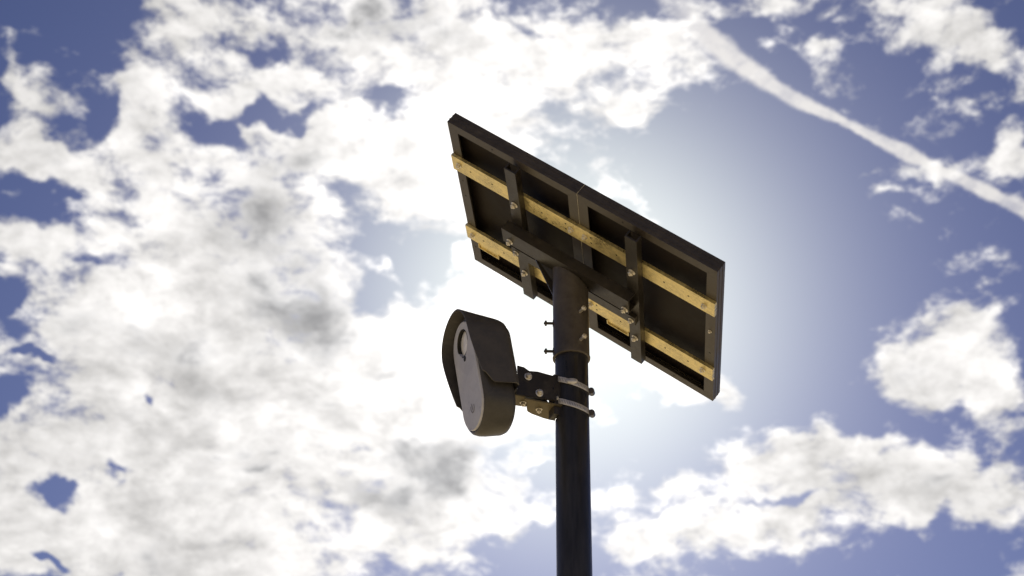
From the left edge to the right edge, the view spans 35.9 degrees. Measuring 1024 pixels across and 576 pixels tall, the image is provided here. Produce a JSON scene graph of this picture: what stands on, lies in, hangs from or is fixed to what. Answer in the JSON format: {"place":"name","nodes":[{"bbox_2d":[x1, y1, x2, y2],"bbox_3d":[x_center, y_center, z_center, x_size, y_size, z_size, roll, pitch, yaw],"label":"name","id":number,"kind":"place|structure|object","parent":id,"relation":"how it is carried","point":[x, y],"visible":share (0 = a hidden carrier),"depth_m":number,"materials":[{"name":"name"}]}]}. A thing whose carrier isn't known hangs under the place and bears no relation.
{"place":"outdoors","nodes":[
{"label":"outdoors","id":0,"kind":"place"},
{"bbox_2d":[0,0,1023,575],"label":"sky","id":1,"kind":"structure","parent":0,"point":[237,258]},
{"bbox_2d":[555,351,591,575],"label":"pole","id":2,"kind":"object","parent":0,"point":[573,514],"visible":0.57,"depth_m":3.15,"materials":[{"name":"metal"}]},
{"bbox_2d":[441,309,595,436],"bbox_3d":[0.022,0.196,3.251,0.314,0.266,0.161,12,-34,-17],"label":"surveillance camera","id":3,"kind":"object","parent":2,"relation":"attached to","point":[491,387],"visible":0.94,"depth_m":3.20,"materials":[{"name":"plastic"}]},
{"bbox_2d":[447,113,724,400],"bbox_3d":[0.162,-0.042,3.450,0.569,0.474,0.538,-2,-32,5],"label":"solar panel","id":4,"kind":"object","parent":2,"relation":"attached to","point":[581,258],"visible":0.92,"depth_m":3.39,"materials":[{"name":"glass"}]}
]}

